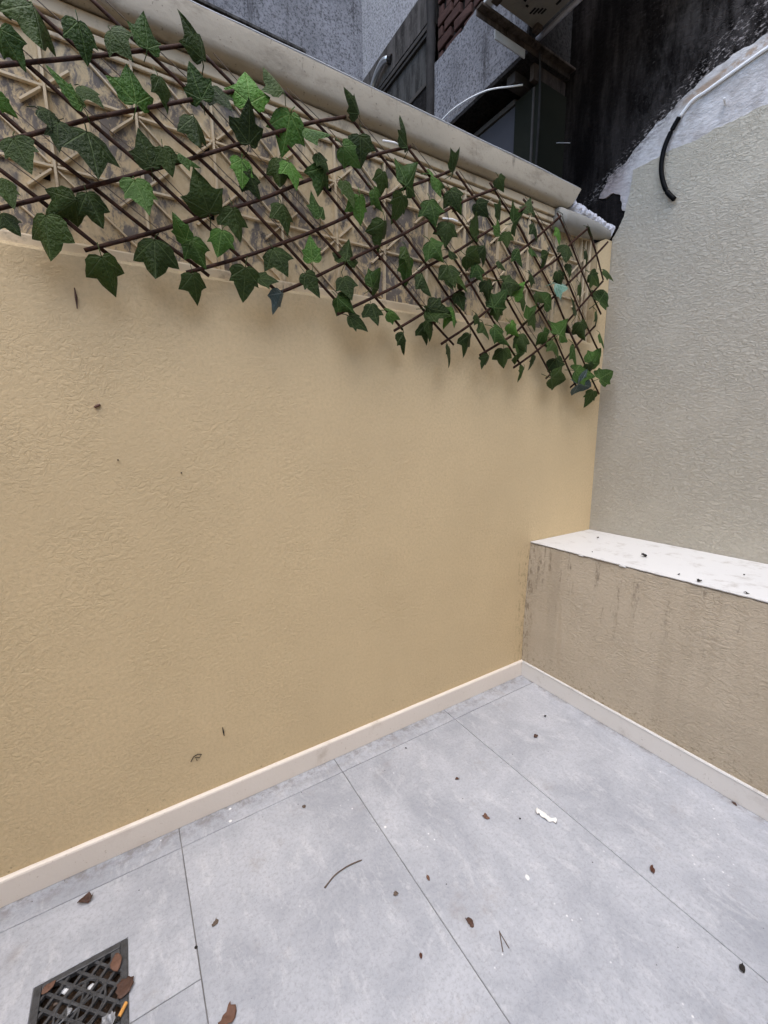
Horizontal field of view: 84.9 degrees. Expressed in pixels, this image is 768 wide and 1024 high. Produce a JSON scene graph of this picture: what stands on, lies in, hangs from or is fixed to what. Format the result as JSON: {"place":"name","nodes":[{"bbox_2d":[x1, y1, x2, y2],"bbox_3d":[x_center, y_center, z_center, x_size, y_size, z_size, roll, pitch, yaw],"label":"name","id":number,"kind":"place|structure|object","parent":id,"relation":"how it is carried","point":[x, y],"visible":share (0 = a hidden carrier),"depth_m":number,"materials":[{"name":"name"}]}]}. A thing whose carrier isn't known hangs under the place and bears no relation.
{"place":"outdoors","nodes":[
{"label":"outdoors","id":0,"kind":"place"},
{"bbox_2d":[192,0,573,178],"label":"neighbour building","id":1,"kind":"structure","parent":0,"point":[448,56],"depth_m":2.74,"materials":[{"name":"concrete"}]},
{"bbox_2d":[370,53,391,87],"bbox_3d":[-0.040,-3.342,3.288,0.074,0.245,0.335,-8,13,-36],"label":"metal hose","id":2,"kind":"object","parent":1,"relation":"attached to","point":[385,59],"visible":0.69,"depth_m":3.22,"materials":[{"name":"metal"}]},
{"bbox_2d":[379,24,435,104],"bbox_3d":[0.087,-3.159,3.211,0.056,0.356,0.906,-7,12,-31],"label":"window","id":3,"kind":"structure","parent":1,"relation":"in","point":[407,80],"depth_m":3.04,"materials":[{"name":"grey glass"}]},
{"bbox_2d":[442,84,522,119],"bbox_3d":[0.510,-2.505,2.604,0.066,0.159,0.770,-9,13,-38],"label":"white wire","id":4,"kind":"object","parent":1,"relation":"attached to","point":[502,87],"visible":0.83,"depth_m":2.47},
{"bbox_2d":[476,1,575,79],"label":"wall bracket","id":5,"kind":"object","parent":1,"relation":"attached to","point":[513,37],"depth_m":2.15,"materials":[{"name":"metal"}]},
{"bbox_2d":[491,0,569,35],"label":"air conditioner","id":6,"kind":"object","parent":5,"relation":"on","point":[536,16],"visible":1,"depth_m":2.05,"materials":[{"name":"metal"}]},
{"bbox_2d":[484,0,492,6],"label":"bright clip","id":7,"kind":"object","parent":6,"relation":"attached to","point":[489,3],"visible":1,"depth_m":2.00,"materials":[{"name":"metal"}]},
{"bbox_2d":[535,51,540,164],"bbox_3d":[0.840,-2.184,2.293,0.015,0.561,0.043,7,13,36],"label":"drain tube","id":8,"kind":"object","parent":5,"relation":"hanging from","point":[538,123],"visible":0.93,"depth_m":2.30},
{"bbox_2d":[535,0,581,40],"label":"grey pipe","id":9,"kind":"object","parent":5,"relation":"on","point":[558,19],"visible":0.9,"depth_m":2.09,"materials":[{"name":"plastic"}]},
{"bbox_2d":[0,675,767,1023],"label":"floor","id":10,"kind":"structure","parent":0,"point":[594,919],"depth_m":1.25,"materials":[{"name":"tile"}]},
{"bbox_2d":[29,938,128,1023],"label":"floor drain","id":11,"kind":"object","parent":10,"relation":"in","point":[85,990],"visible":0.95,"depth_m":1.05,"materials":[{"name":"metal"}]},
{"bbox_2d":[41,980,55,994],"bbox_3d":[-0.839,1.189,1.052,0.028,0.006,0.019,-7,12,-31],"label":"dead leaf","id":12,"kind":"object","parent":11,"relation":"on","point":[47,987],"visible":1,"depth_m":1.05,"materials":[{"name":"brown plant"}]},
{"bbox_2d":[66,1006,72,1015],"bbox_3d":[-0.754,1.195,1.007,0.011,0.009,0.018,-6,12,-25],"label":"plastic scrap","id":13,"kind":"object","parent":11,"relation":"on","point":[69,1010],"visible":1,"depth_m":1.01,"materials":[{"name":"white plastic"}]},
{"bbox_2d":[102,1011,115,1023],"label":"plastic scrap","id":14,"kind":"object","parent":11,"relation":"on","point":[108,1019],"visible":1,"depth_m":0.99,"materials":[{"name":"white plastic"}]},
{"bbox_2d":[110,953,121,971],"bbox_3d":[-0.701,1.178,1.101,0.031,0.008,0.038,-1,10,0],"label":"dead leaf","id":15,"kind":"object","parent":11,"relation":"on","point":[115,963],"visible":1,"depth_m":1.10,"materials":[{"name":"brown plant"}]},
{"bbox_2d":[117,1001,127,1020],"bbox_3d":[-0.627,1.194,1.005,0.008,0.008,0.031,0,10,4],"label":"cigarette butt","id":16,"kind":"object","parent":11,"relation":"on","point":[122,1010],"visible":1,"depth_m":1.00,"materials":[{"name":"orange paper"}]},
{"bbox_2d":[115,976,133,998],"bbox_3d":[-0.648,1.187,1.050,0.040,0.008,0.044,-7,12,-31],"label":"dead leaf","id":17,"kind":"object","parent":11,"relation":"on","point":[123,987],"visible":1,"depth_m":1.05,"materials":[{"name":"brown plant"}]},
{"bbox_2d":[77,891,93,902],"bbox_3d":[-0.887,1.147,1.247,0.043,0.024,0.024,-7,12,-31],"label":"dead leaf","id":18,"kind":"object","parent":10,"relation":"on","point":[87,897],"visible":1,"depth_m":1.25,"materials":[{"name":"brown plant"}]},
{"bbox_2d":[212,918,218,926],"bbox_3d":[-0.478,1.163,1.190,0.013,0.005,0.021,4,11,24],"label":"dead leaf","id":19,"kind":"object","parent":10,"relation":"on","point":[215,922],"visible":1,"depth_m":1.19,"materials":[{"name":"plant"}]},
{"bbox_2d":[218,1002,236,1023],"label":"dead leaf","id":20,"kind":"object","parent":10,"relation":"on","point":[229,1015],"visible":1,"depth_m":1.00,"materials":[{"name":"brown plant"}]},
{"bbox_2d":[0,0,614,907],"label":"boundary wall","id":21,"kind":"structure","parent":10,"relation":"on","point":[314,554],"depth_m":1.45,"materials":[{"name":"paint"}]},
{"bbox_2d":[74,288,77,308],"bbox_3d":[-0.826,-0.574,1.128,0.006,0.052,0.007,-7,12,-31],"label":"wall splinter","id":22,"kind":"object","parent":21,"relation":"attached to","point":[76,298],"depth_m":1.13,"materials":[{"name":"brown plant"}]},
{"bbox_2d":[0,0,591,341],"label":"lattice panel","id":23,"kind":"object","parent":21,"relation":"attached to","point":[21,89],"visible":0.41,"depth_m":1.35,"materials":[{"name":"beige paint"}]},
{"bbox_2d":[0,0,613,406],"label":"ivy trellis","id":24,"kind":"object","parent":21,"relation":"attached to","point":[201,199],"visible":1,"depth_m":1.25,"materials":[{"name":"green plant"}]},
{"bbox_2d":[324,860,361,887],"bbox_3d":[-0.130,1.134,1.325,0.139,0.005,0.017,-9,13,-37],"label":"twig","id":25,"kind":"object","parent":10,"relation":"on","point":[341,870],"visible":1,"depth_m":1.33,"materials":[{"name":"wood"}]},
{"bbox_2d":[465,917,473,927],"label":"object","id":26,"kind":"object","parent":10,"relation":"on","point":[470,921],"visible":1,"depth_m":1.19,"materials":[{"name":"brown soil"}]},
{"bbox_2d":[499,931,508,951],"bbox_3d":[0.327,1.165,1.139,0.020,0.003,0.048,0,10,4],"label":"twig","id":27,"kind":"object","parent":10,"relation":"on","point":[501,941],"visible":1,"depth_m":1.14,"materials":[{"name":"wood"}]},
{"bbox_2d":[521,529,767,820],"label":"masonry ledge","id":28,"kind":"object","parent":10,"relation":"on","point":[653,652],"visible":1,"depth_m":1.78,"materials":[{"name":"white paint"}]},
{"bbox_2d":[739,962,744,972],"bbox_3d":[0.916,1.166,1.074,0.021,0.011,0.013,-7,12,-31],"label":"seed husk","id":29,"kind":"object","parent":10,"relation":"on","point":[741,967],"visible":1,"depth_m":1.07,"materials":[{"name":"black plant"}]},
{"bbox_2d":[536,807,556,822],"bbox_3d":[0.579,1.088,1.504,0.077,0.016,0.029,9,14,41],"label":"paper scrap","id":30,"kind":"object","parent":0,"point":[543,814],"visible":1,"depth_m":1.50,"materials":[{"name":"white paper"}]},
{"bbox_2d":[562,0,767,563],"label":"side wall","id":31,"kind":"structure","parent":0,"point":[681,455],"depth_m":2.02,"materials":[{"name":"white paint"}]},
{"bbox_2d":[679,46,767,116],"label":"white cable","id":32,"kind":"object","parent":31,"relation":"attached to","point":[743,64],"visible":1,"depth_m":1.80,"materials":[{"name":"plastic"}]},
{"bbox_2d":[659,116,680,201],"bbox_3d":[1.358,-1.663,1.995,0.031,0.362,0.090,-9,13,-37],"label":"black cable","id":33,"kind":"object","parent":32,"relation":"hanging from","point":[670,195],"visible":1,"depth_m":2.00,"materials":[{"name":"rubber"}]}
]}

